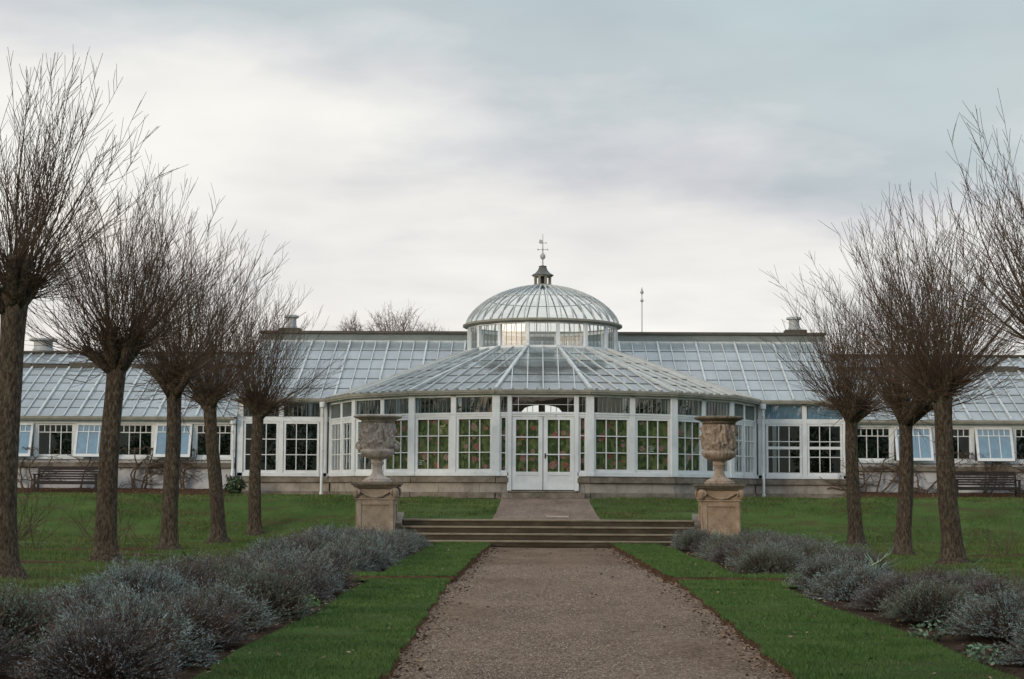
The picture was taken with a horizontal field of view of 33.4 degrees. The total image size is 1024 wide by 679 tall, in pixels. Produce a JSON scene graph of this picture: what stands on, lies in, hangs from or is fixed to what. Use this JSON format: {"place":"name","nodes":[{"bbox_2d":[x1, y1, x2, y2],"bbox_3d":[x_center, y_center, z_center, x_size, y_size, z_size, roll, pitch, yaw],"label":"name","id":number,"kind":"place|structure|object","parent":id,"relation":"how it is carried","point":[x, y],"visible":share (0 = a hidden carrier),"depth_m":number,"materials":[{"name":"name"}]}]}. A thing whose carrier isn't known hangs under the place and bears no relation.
{"place":"outdoors","nodes":[
{"label":"outdoors","id":0,"kind":"place"},
{"bbox_2d":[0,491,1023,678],"bbox_3d":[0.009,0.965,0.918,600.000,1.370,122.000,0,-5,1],"label":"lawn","id":1,"kind":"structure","parent":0,"point":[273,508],"depth_m":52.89,"materials":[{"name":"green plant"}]},
{"bbox_2d":[0,47,188,579],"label":"pollard tree","id":2,"kind":"object","parent":1,"relation":"on","point":[21,283],"visible":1,"depth_m":28.24,"materials":[{"name":"brown plant"}]},
{"bbox_2d":[5,150,245,561],"bbox_3d":[-8.174,0.323,34.850,5.508,8.580,5.052,0,-5,1],"label":"pollard tree","id":3,"kind":"object","parent":1,"relation":"on","point":[113,360],"visible":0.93,"depth_m":34.54,"materials":[{"name":"brown plant"}]},
{"bbox_2d":[49,185,305,549],"bbox_3d":[-8.085,0.703,41.054,5.814,8.918,5.739,0,-5,1],"label":"pollard tree","id":4,"kind":"object","parent":1,"relation":"on","point":[174,383],"visible":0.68,"depth_m":40.72,"materials":[{"name":"brown plant"}]},
{"bbox_2d":[110,226,312,543],"bbox_3d":[-8.155,1.349,47.050,5.510,8.687,5.188,5,-7,-40],"label":"pollard tree","id":5,"kind":"object","parent":1,"relation":"on","point":[218,532],"visible":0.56,"depth_m":46.90,"materials":[{"name":"brown plant"}]},
{"bbox_2d":[182,274,349,535],"bbox_3d":[-7.693,2.088,53.372,5.528,8.234,5.386,0,-5,1],"label":"pollard tree","id":6,"kind":"object","parent":1,"relation":"on","point":[260,405],"visible":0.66,"depth_m":52.88,"materials":[{"name":"brown plant"}]},
{"bbox_2d":[351,482,402,533],"bbox_3d":[-3.638,4.729,45.965,1.290,1.750,1.290,0,-5,1],"label":"pedestal","id":7,"kind":"object","parent":1,"relation":"on","point":[377,504],"visible":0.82,"depth_m":45.47,"materials":[{"name":"stone"}]},
{"bbox_2d":[354,414,402,481],"bbox_3d":[-3.628,2.951,46.123,1.328,1.820,1.328,0,-5,1],"label":"urn","id":8,"kind":"object","parent":7,"relation":"on","point":[377,443],"visible":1,"depth_m":45.79,"materials":[{"name":"stone"}]},
{"bbox_2d":[0,549,1023,678],"bbox_3d":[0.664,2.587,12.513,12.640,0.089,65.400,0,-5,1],"label":"flower bed","id":9,"kind":"object","parent":1,"relation":"on","point":[957,643],"visible":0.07,"depth_m":17.01,"materials":[{"name":"soil"}]},
{"bbox_2d":[0,613,32,675],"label":"lavender bush","id":10,"kind":"object","parent":9,"relation":"on","point":[6,662],"visible":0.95,"depth_m":13.44,"materials":[{"name":"grey plant"}]},
{"bbox_2d":[0,564,71,655],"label":"lavender bush","id":11,"kind":"object","parent":9,"relation":"on","point":[18,615],"visible":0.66,"depth_m":14.86,"materials":[{"name":"grey plant"}]},
{"bbox_2d":[3,579,98,628],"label":"lavender bush","id":12,"kind":"object","parent":9,"relation":"on","point":[59,597],"visible":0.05,"depth_m":16.53,"materials":[{"name":"grey plant"}]},
{"bbox_2d":[2,562,162,619],"bbox_3d":[-4.470,2.706,18.073,1.819,0.731,1.526,3,-10,-26],"label":"lavender bush","id":13,"kind":"object","parent":9,"relation":"on","point":[88,583],"visible":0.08,"depth_m":17.92,"materials":[{"name":"grey plant"}]},
{"bbox_2d":[6,593,189,678],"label":"lavender bush","id":14,"kind":"object","parent":9,"relation":"on","point":[103,651],"visible":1,"depth_m":12.70,"materials":[{"name":"grey plant"}]},
{"bbox_2d":[21,559,236,667],"bbox_3d":[-3.207,2.303,14.363,1.890,0.899,1.475,2,-1,21],"label":"lavender bush","id":15,"kind":"object","parent":9,"relation":"on","point":[193,655],"visible":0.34,"depth_m":14.20,"materials":[{"name":"grey plant"}]},
{"bbox_2d":[70,540,207,606],"bbox_3d":[-4.285,2.756,19.515,1.950,0.933,1.736,3,-6,-28],"label":"lavender bush","id":16,"kind":"object","parent":9,"relation":"on","point":[144,582],"visible":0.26,"depth_m":19.42,"materials":[{"name":"grey plant"}]},
{"bbox_2d":[99,549,206,599],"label":"lavender bush","id":17,"kind":"object","parent":9,"relation":"on","point":[175,569],"visible":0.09,"depth_m":20.93,"materials":[{"name":"grey plant"}]},
{"bbox_2d":[106,547,231,597],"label":"lavender bush","id":18,"kind":"object","parent":9,"relation":"on","point":[205,573],"visible":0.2,"depth_m":22.51,"materials":[{"name":"grey plant"}]},
{"bbox_2d":[127,580,264,648],"bbox_3d":[-3.042,2.570,15.970,1.469,0.648,1.570,2,-10,-21],"label":"lavender bush","id":19,"kind":"object","parent":9,"relation":"on","point":[225,624],"visible":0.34,"depth_m":15.80,"materials":[{"name":"grey plant"}]},
{"bbox_2d":[138,571,281,629],"bbox_3d":[-3.118,2.727,17.739,1.629,0.642,1.506,-1,-5,1],"label":"lavender bush","id":20,"kind":"object","parent":9,"relation":"on","point":[257,614],"visible":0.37,"depth_m":17.59,"materials":[{"name":"grey plant"}]},
{"bbox_2d":[187,550,247,589],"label":"lavender bush","id":21,"kind":"object","parent":9,"relation":"on","point":[219,566],"visible":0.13,"depth_m":24.05,"materials":[{"name":"grey plant"}]},
{"bbox_2d":[172,543,263,577],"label":"lavender bush","id":22,"kind":"object","parent":9,"relation":"on","point":[233,559],"visible":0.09,"depth_m":25.79,"materials":[{"name":"grey plant"}]},
{"bbox_2d":[202,551,324,620],"bbox_3d":[-2.841,2.794,19.361,1.532,0.826,1.698,3,-6,-31],"label":"lavender bush","id":23,"kind":"object","parent":9,"relation":"on","point":[291,605],"visible":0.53,"depth_m":19.17,"materials":[{"name":"grey plant"}]},
{"bbox_2d":[233,529,311,564],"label":"lavender bush","id":24,"kind":"object","parent":9,"relation":"on","point":[264,546],"visible":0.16,"depth_m":31.37,"materials":[{"name":"grey plant"}]},
{"bbox_2d":[251,553,340,603],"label":"lavender bush","id":25,"kind":"object","parent":9,"relation":"on","point":[323,591],"visible":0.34,"depth_m":22.38,"materials":[{"name":"grey plant"}]},
{"bbox_2d":[267,528,329,553],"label":"lavender bush","id":26,"kind":"object","parent":9,"relation":"on","point":[304,542],"visible":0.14,"depth_m":32.98,"materials":[{"name":"grey plant"}]},
{"bbox_2d":[245,532,354,591],"bbox_3d":[-3.001,3.132,23.954,1.682,0.941,1.566,2,-8,-6],"label":"lavender bush","id":27,"kind":"object","parent":9,"relation":"on","point":[310,559],"visible":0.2,"depth_m":23.90,"materials":[{"name":"grey plant"}]},
{"bbox_2d":[262,543,365,586],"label":"lavender bush","id":28,"kind":"object","parent":9,"relation":"on","point":[348,575],"visible":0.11,"depth_m":25.70,"materials":[{"name":"grey plant"}]},
{"bbox_2d":[286,517,345,547],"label":"lavender bush","id":29,"kind":"object","parent":9,"relation":"on","point":[325,537],"visible":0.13,"depth_m":35.91,"materials":[{"name":"grey plant"}]},
{"bbox_2d":[306,540,379,571],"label":"lavender bush","id":30,"kind":"object","parent":9,"relation":"on","point":[350,555],"visible":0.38,"depth_m":29.86,"materials":[{"name":"grey plant"}]},
{"bbox_2d":[314,527,404,562],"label":"lavender bush","id":31,"kind":"object","parent":9,"relation":"on","point":[362,539],"visible":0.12,"depth_m":32.73,"materials":[{"name":"grey plant"}]},
{"bbox_2d":[327,535,401,570],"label":"lavender bush","id":32,"kind":"object","parent":9,"relation":"on","point":[383,562],"visible":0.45,"depth_m":31.01,"materials":[{"name":"grey plant"}]},
{"bbox_2d":[357,519,422,552],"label":"lavender bush","id":33,"kind":"object","parent":9,"relation":"on","point":[410,548],"visible":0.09,"depth_m":38.59,"materials":[{"name":"grey plant"}]},
{"bbox_2d":[363,300,435,330],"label":"bare tree","id":34,"kind":"object","parent":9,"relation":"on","point":[378,324],"visible":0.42,"depth_m":150.27,"materials":[{"name":"brown plant"}]},
{"bbox_2d":[17,238,1023,498],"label":"conservatory","id":35,"kind":"object","parent":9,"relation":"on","point":[587,442],"visible":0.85,"depth_m":62.07,"materials":[{"name":"glass"}]},
{"bbox_2d":[19,423,33,456],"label":"vent window","id":36,"kind":"structure","parent":35,"relation":"in","point":[26,429],"depth_m":62.14,"materials":[{"name":"glass"}]},
{"bbox_2d":[37,423,73,455],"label":"window","id":37,"kind":"structure","parent":35,"relation":"in","point":[38,428],"depth_m":62.38,"materials":[{"name":"white paint"}]},
{"bbox_2d":[51,425,71,453],"bbox_3d":[-16.725,4.447,65.116,2.010,2.828,1.795,-3,-6,37],"label":"camellia","id":38,"kind":"object","parent":35,"relation":"in","point":[68,446],"visible":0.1,"depth_m":64.84,"materials":[{"name":"green plant"}]},
{"bbox_2d":[73,423,101,456],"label":"vent window","id":39,"kind":"structure","parent":35,"relation":"in","point":[87,435],"depth_m":62.09,"materials":[{"name":"glass"}]},
{"bbox_2d":[120,426,150,454],"bbox_3d":[-13.920,4.406,65.270,2.276,2.715,1.760,0,-5,1],"label":"camellia","id":40,"kind":"object","parent":35,"relation":"in","point":[135,444],"visible":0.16,"depth_m":64.94,"materials":[{"name":"green plant"}]},
{"bbox_2d":[97,447,196,488],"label":"wall vine","id":41,"kind":"object","parent":35,"relation":"attached to","point":[146,480],"depth_m":61.96,"materials":[{"name":"brown plant"}]},
{"bbox_2d":[153,423,192,457],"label":"vent window","id":42,"kind":"structure","parent":35,"relation":"in","point":[160,431],"depth_m":62.05,"materials":[{"name":"glass"}]},
{"bbox_2d":[151,447,207,488],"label":"wall vine","id":43,"kind":"object","parent":35,"relation":"attached to","point":[182,482],"depth_m":61.92,"materials":[{"name":"brown plant"}]},
{"bbox_2d":[191,426,236,458],"bbox_3d":[-11.356,4.496,65.225,1.852,2.545,1.875,5,-7,-43],"label":"camellia","id":44,"kind":"object","parent":35,"relation":"in","point":[203,445],"visible":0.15,"depth_m":64.97,"materials":[{"name":"green plant"}]},
{"bbox_2d":[243,421,278,472],"bbox_3d":[-9.159,3.924,62.261,1.280,1.870,0.070,0,-5,1],"label":"window","id":45,"kind":"structure","parent":35,"relation":"in","point":[245,422],"depth_m":62.24,"materials":[{"name":"white paint"}]},
{"bbox_2d":[261,404,319,469],"bbox_3d":[-8.532,4.069,64.986,2.743,3.493,2.131,0,-5,1],"label":"camellia","id":46,"kind":"object","parent":35,"relation":"in","point":[313,430],"visible":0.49,"depth_m":64.70,"materials":[{"name":"green plant"}]},
{"bbox_2d":[283,421,319,472],"bbox_3d":[-7.679,3.930,62.241,1.300,1.870,0.070,0,-5,1],"label":"window","id":47,"kind":"structure","parent":35,"relation":"in","point":[318,423],"depth_m":62.21,"materials":[{"name":"white paint"}]},
{"bbox_2d":[330,422,339,472],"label":"window","id":48,"kind":"structure","parent":35,"relation":"in","point":[333,423],"depth_m":61.64,"materials":[{"name":"white paint"}]},
{"bbox_2d":[342,420,350,472],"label":"window","id":49,"kind":"structure","parent":35,"relation":"in","point":[349,421],"depth_m":60.30,"materials":[{"name":"white paint"}]},
{"bbox_2d":[384,418,407,471],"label":"window","id":50,"kind":"structure","parent":35,"relation":"in","point":[398,462],"depth_m":57.64,"materials":[{"name":"white paint"}]},
{"bbox_2d":[415,417,450,471],"bbox_3d":[-2.610,3.502,56.883,1.310,1.830,0.115,-2,-6,23],"label":"window","id":51,"kind":"structure","parent":35,"relation":"in","point":[433,434],"depth_m":56.91,"materials":[{"name":"glass"}]},
{"bbox_2d":[456,416,491,471],"bbox_3d":[-1.222,3.457,56.288,1.310,1.830,0.115,-2,-6,23],"label":"window","id":52,"kind":"structure","parent":35,"relation":"in","point":[473,434],"depth_m":56.33,"materials":[{"name":"glass"}]},
{"bbox_2d":[500,416,506,471],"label":"window","id":53,"kind":"structure","parent":35,"relation":"in","point":[503,419],"depth_m":55.97,"materials":[{"name":"white paint"}]},
{"bbox_2d":[511,417,542,489],"bbox_3d":[0.496,3.725,55.931,1.013,2.390,0.090,0,-5,1],"label":"door","id":54,"kind":"structure","parent":35,"relation":"in","point":[527,432],"depth_m":55.93,"materials":[{"name":"white paint"}]},
{"bbox_2d":[543,417,573,489],"bbox_3d":[1.533,3.727,55.886,1.013,2.390,0.150,0,-5,1],"label":"door","id":55,"kind":"structure","parent":35,"relation":"in","point":[558,432],"depth_m":55.92,"materials":[{"name":"white paint"}]},
{"bbox_2d":[579,417,585,472],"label":"window","id":56,"kind":"structure","parent":35,"relation":"in","point":[582,420],"depth_m":55.93,"materials":[{"name":"white paint"}]},
{"bbox_2d":[594,417,629,472],"bbox_3d":[3.264,3.475,56.225,1.310,1.830,0.115,2,-5,-22],"label":"window","id":57,"kind":"structure","parent":35,"relation":"in","point":[611,434],"depth_m":56.26,"materials":[{"name":"white paint"}]},
{"bbox_2d":[635,418,670,472],"bbox_3d":[4.666,3.531,56.781,1.310,1.830,0.115,2,-5,-22],"label":"window","id":58,"kind":"structure","parent":35,"relation":"in","point":[654,432],"depth_m":56.81,"materials":[{"name":"white paint"}]},
{"bbox_2d":[678,419,701,473],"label":"window","id":59,"kind":"structure","parent":35,"relation":"in","point":[689,432],"depth_m":57.68,"materials":[{"name":"white paint"}]},
{"bbox_2d":[766,424,801,475],"bbox_3d":[9.879,4.000,61.996,1.300,1.870,0.070,0,-5,1],"label":"window","id":60,"kind":"structure","parent":35,"relation":"in","point":[800,425],"depth_m":61.97,"materials":[{"name":"white paint"}]},
{"bbox_2d":[766,405,801,418],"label":"transom window","id":61,"kind":"structure","parent":35,"relation":"in","point":[772,411],"depth_m":62.11,"materials":[{"name":"glass"}]},
{"bbox_2d":[790,426,836,472],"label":"window","id":62,"kind":"structure","parent":35,"relation":"in","point":[815,466],"depth_m":65.09,"materials":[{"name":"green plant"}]},
{"bbox_2d":[807,406,840,418],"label":"transom window","id":63,"kind":"structure","parent":35,"relation":"in","point":[810,413],"depth_m":62.09,"materials":[{"name":"glass"}]},
{"bbox_2d":[807,424,842,475],"bbox_3d":[11.359,4.006,61.975,1.280,1.870,0.070,0,-5,1],"label":"window","id":64,"kind":"structure","parent":35,"relation":"in","point":[819,448],"depth_m":61.94,"materials":[{"name":"white paint"}]},
{"bbox_2d":[858,429,894,457],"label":"window","id":65,"kind":"structure","parent":35,"relation":"in","point":[862,449],"depth_m":64.57,"materials":[{"name":"glass"}]},
{"bbox_2d":[820,451,934,497],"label":"wall vine","id":66,"kind":"object","parent":35,"relation":"attached to","point":[872,484],"depth_m":61.63,"materials":[{"name":"brown plant"}]},
{"bbox_2d":[894,427,933,460],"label":"vent window","id":67,"kind":"structure","parent":35,"relation":"in","point":[921,452],"depth_m":61.67,"materials":[{"name":"glass"}]},
{"bbox_2d":[886,452,994,492],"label":"wall vine","id":68,"kind":"object","parent":35,"relation":"attached to","point":[919,489],"depth_m":61.54,"materials":[{"name":"brown plant"}]},
{"bbox_2d":[974,427,1014,461],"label":"vent window","id":69,"kind":"structure","parent":35,"relation":"in","point":[998,441],"depth_m":61.64,"materials":[{"name":"glass"}]},
{"bbox_2d":[669,525,718,550],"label":"lavender bush","id":70,"kind":"object","parent":9,"relation":"on","point":[684,543],"visible":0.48,"depth_m":42.24,"materials":[{"name":"grey plant"}]},
{"bbox_2d":[697,528,765,560],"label":"lavender bush","id":71,"kind":"object","parent":9,"relation":"on","point":[717,544],"visible":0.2,"depth_m":36.12,"materials":[{"name":"grey plant"}]},
{"bbox_2d":[703,536,760,564],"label":"lavender bush","id":72,"kind":"object","parent":9,"relation":"on","point":[717,554],"visible":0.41,"depth_m":34.29,"materials":[{"name":"grey plant"}]},
{"bbox_2d":[721,534,806,565],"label":"lavender bush","id":73,"kind":"object","parent":9,"relation":"on","point":[731,562],"visible":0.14,"depth_m":33.16,"materials":[{"name":"grey plant"}]},
{"bbox_2d":[729,538,806,574],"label":"lavender bush","id":74,"kind":"object","parent":9,"relation":"on","point":[758,563],"visible":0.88,"depth_m":29.80,"materials":[{"name":"grey plant"}]},
{"bbox_2d":[776,525,842,552],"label":"lavender bush","id":75,"kind":"object","parent":9,"relation":"on","point":[803,541],"visible":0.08,"depth_m":34.92,"materials":[{"name":"grey plant"}]},
{"bbox_2d":[778,543,878,589],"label":"lavender bush","id":76,"kind":"object","parent":9,"relation":"on","point":[818,565],"visible":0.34,"depth_m":25.47,"materials":[{"name":"grey plant"}]},
{"bbox_2d":[811,539,884,562],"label":"lavender bush","id":77,"kind":"object","parent":9,"relation":"on","point":[844,550],"visible":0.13,"depth_m":31.43,"materials":[{"name":"grey plant"}]},
{"bbox_2d":[796,551,906,600],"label":"lavender bush","id":78,"kind":"object","parent":9,"relation":"on","point":[844,582],"visible":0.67,"depth_m":23.24,"materials":[{"name":"grey plant"}]},
{"bbox_2d":[837,542,896,574],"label":"lavender bush","id":79,"kind":"object","parent":9,"relation":"on","point":[857,556],"visible":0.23,"depth_m":29.64,"materials":[{"name":"grey plant"}]},
{"bbox_2d":[840,566,969,610],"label":"lavender bush","id":80,"kind":"object","parent":9,"relation":"on","point":[871,594],"visible":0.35,"depth_m":21.32,"materials":[{"name":"grey plant"}]},
{"bbox_2d":[909,618,950,640],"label":"leafy plant","id":81,"kind":"object","parent":9,"relation":"on","point":[925,634],"visible":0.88,"depth_m":17.00,"materials":[{"name":"green plant"}]},
{"bbox_2d":[869,566,993,626],"bbox_3d":[4.760,2.889,19.173,1.676,0.687,1.521,2,-5,-14],"label":"lavender bush","id":82,"kind":"object","parent":9,"relation":"on","point":[923,600],"visible":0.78,"depth_m":18.98,"materials":[{"name":"grey plant"}]},
{"bbox_2d":[905,559,969,584],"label":"lavender bush","id":83,"kind":"object","parent":9,"relation":"on","point":[931,573],"visible":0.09,"depth_m":25.20,"materials":[{"name":"grey plant"}]},
{"bbox_2d":[927,562,1009,595],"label":"lavender bush","id":84,"kind":"object","parent":9,"relation":"on","point":[967,578],"visible":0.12,"depth_m":23.35,"materials":[{"name":"grey plant"}]},
{"bbox_2d":[935,576,1023,644],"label":"lavender bush","id":85,"kind":"object","parent":9,"relation":"on","point":[976,623],"visible":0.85,"depth_m":16.73,"materials":[{"name":"grey plant"}]},
{"bbox_2d":[939,566,1023,603],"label":"lavender bush","id":86,"kind":"object","parent":9,"relation":"on","point":[983,584],"visible":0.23,"depth_m":21.43,"materials":[{"name":"grey plant"}]},
{"bbox_2d":[963,642,1005,663],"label":"leafy plant","id":87,"kind":"object","parent":9,"relation":"on","point":[976,654],"visible":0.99,"depth_m":14.77,"materials":[{"name":"green plant"}]},
{"bbox_2d":[980,597,1023,664],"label":"lavender bush","id":88,"kind":"object","parent":9,"relation":"on","point":[1018,656],"visible":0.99,"depth_m":14.71,"materials":[{"name":"grey plant"}]},
{"bbox_2d":[17,488,1023,498],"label":"wall bed soil","id":89,"kind":"structure","parent":1,"relation":"on","point":[871,494],"depth_m":61.11,"materials":[{"name":"brown soil"}]},
{"bbox_2d":[33,466,97,492],"bbox_3d":[-15.797,4.989,60.610,2.270,0.972,0.689,0,-5,1],"label":"park bench","id":90,"kind":"object","parent":89,"relation":"on","point":[38,481],"visible":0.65,"depth_m":60.84,"materials":[{"name":"brown wood"}]},
{"bbox_2d":[223,474,247,494],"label":"evergreen shrub","id":91,"kind":"object","parent":89,"relation":"on","point":[233,486],"visible":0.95,"depth_m":61.00,"materials":[{"name":"green plant"}]},
{"bbox_2d":[21,487,1022,678],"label":"fallen leaves","id":92,"kind":"object","parent":1,"relation":"on","point":[648,571],"visible":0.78,"depth_m":19.51,"materials":[{"name":"brown plant"}]},
{"bbox_2d":[20,547,1023,562],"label":"tree bed soil","id":93,"kind":"object","parent":1,"relation":"on","point":[138,548],"visible":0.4,"depth_m":39.90,"materials":[{"name":"brown soil"}]},
{"bbox_2d":[17,476,85,548],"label":"twiggy shrub","id":94,"kind":"object","parent":93,"relation":"on","point":[29,528],"visible":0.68,"depth_m":41.20,"materials":[{"name":"brown plant"}]},
{"bbox_2d":[395,512,700,547],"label":"stone steps","id":95,"kind":"structure","parent":1,"relation":"on","point":[522,533],"depth_m":45.89,"materials":[{"name":"grey stone"}]},
{"bbox_2d":[297,544,1005,678],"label":"lawn edge soil","id":96,"kind":"structure","parent":1,"relation":"on","point":[668,578],"depth_m":27.70,"materials":[{"name":"brown soil"}]},
{"bbox_2d":[693,484,745,537],"bbox_3d":[5.571,4.766,45.837,1.290,1.750,1.290,0,-5,1],"label":"pedestal","id":97,"kind":"object","parent":1,"relation":"on","point":[719,506],"visible":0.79,"depth_m":45.34,"materials":[{"name":"stone"}]},
{"bbox_2d":[694,416,743,483],"bbox_3d":[5.581,2.987,45.994,1.328,1.820,1.328,0,-5,1],"label":"urn","id":98,"kind":"object","parent":97,"relation":"on","point":[718,437],"visible":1,"depth_m":45.66,"materials":[{"name":"stone"}]},
{"bbox_2d":[753,264,935,546],"bbox_3d":[9.694,1.868,46.855,5.133,7.805,4.749,4,-6,-38],"label":"pollard tree","id":99,"kind":"object","parent":1,"relation":"on","point":[853,414],"visible":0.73,"depth_m":46.61,"materials":[{"name":"brown plant"}]},
{"bbox_2d":[759,194,1023,556],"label":"pollard tree","id":100,"kind":"object","parent":1,"relation":"on","point":[908,416],"visible":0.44,"depth_m":40.44,"materials":[{"name":"brown plant"}]},
{"bbox_2d":[802,173,1023,563],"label":"pollard tree","id":101,"kind":"object","parent":1,"relation":"on","point":[940,383],"visible":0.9,"depth_m":35.70,"materials":[{"name":"brown plant"}]},
{"bbox_2d":[885,91,1023,383],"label":"pollard tree","id":102,"kind":"object","parent":1,"relation":"on","point":[1012,291],"visible":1,"depth_m":29.63,"materials":[{"name":"brown plant"}]},
{"bbox_2d":[955,472,1020,497],"bbox_3d":[16.720,5.159,60.153,2.270,0.972,0.689,0,-5,1],"label":"park bench","id":103,"kind":"object","parent":1,"relation":"on","point":[978,475],"visible":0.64,"depth_m":60.38,"materials":[{"name":"brown wood"}]},
{"bbox_2d":[0,0,1023,416],"label":"sky","id":104,"kind":"structure","parent":0,"point":[423,153],"materials":[{"name":"grey"}]},
{"bbox_2d":[492,498,600,519],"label":"path","id":105,"kind":"structure","parent":0,"point":[538,508],"depth_m":50.37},
{"bbox_2d":[382,547,787,678],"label":"gravel path","id":106,"kind":"structure","parent":0,"point":[569,558],"depth_m":18.72,"materials":[{"name":"brown gravel"}]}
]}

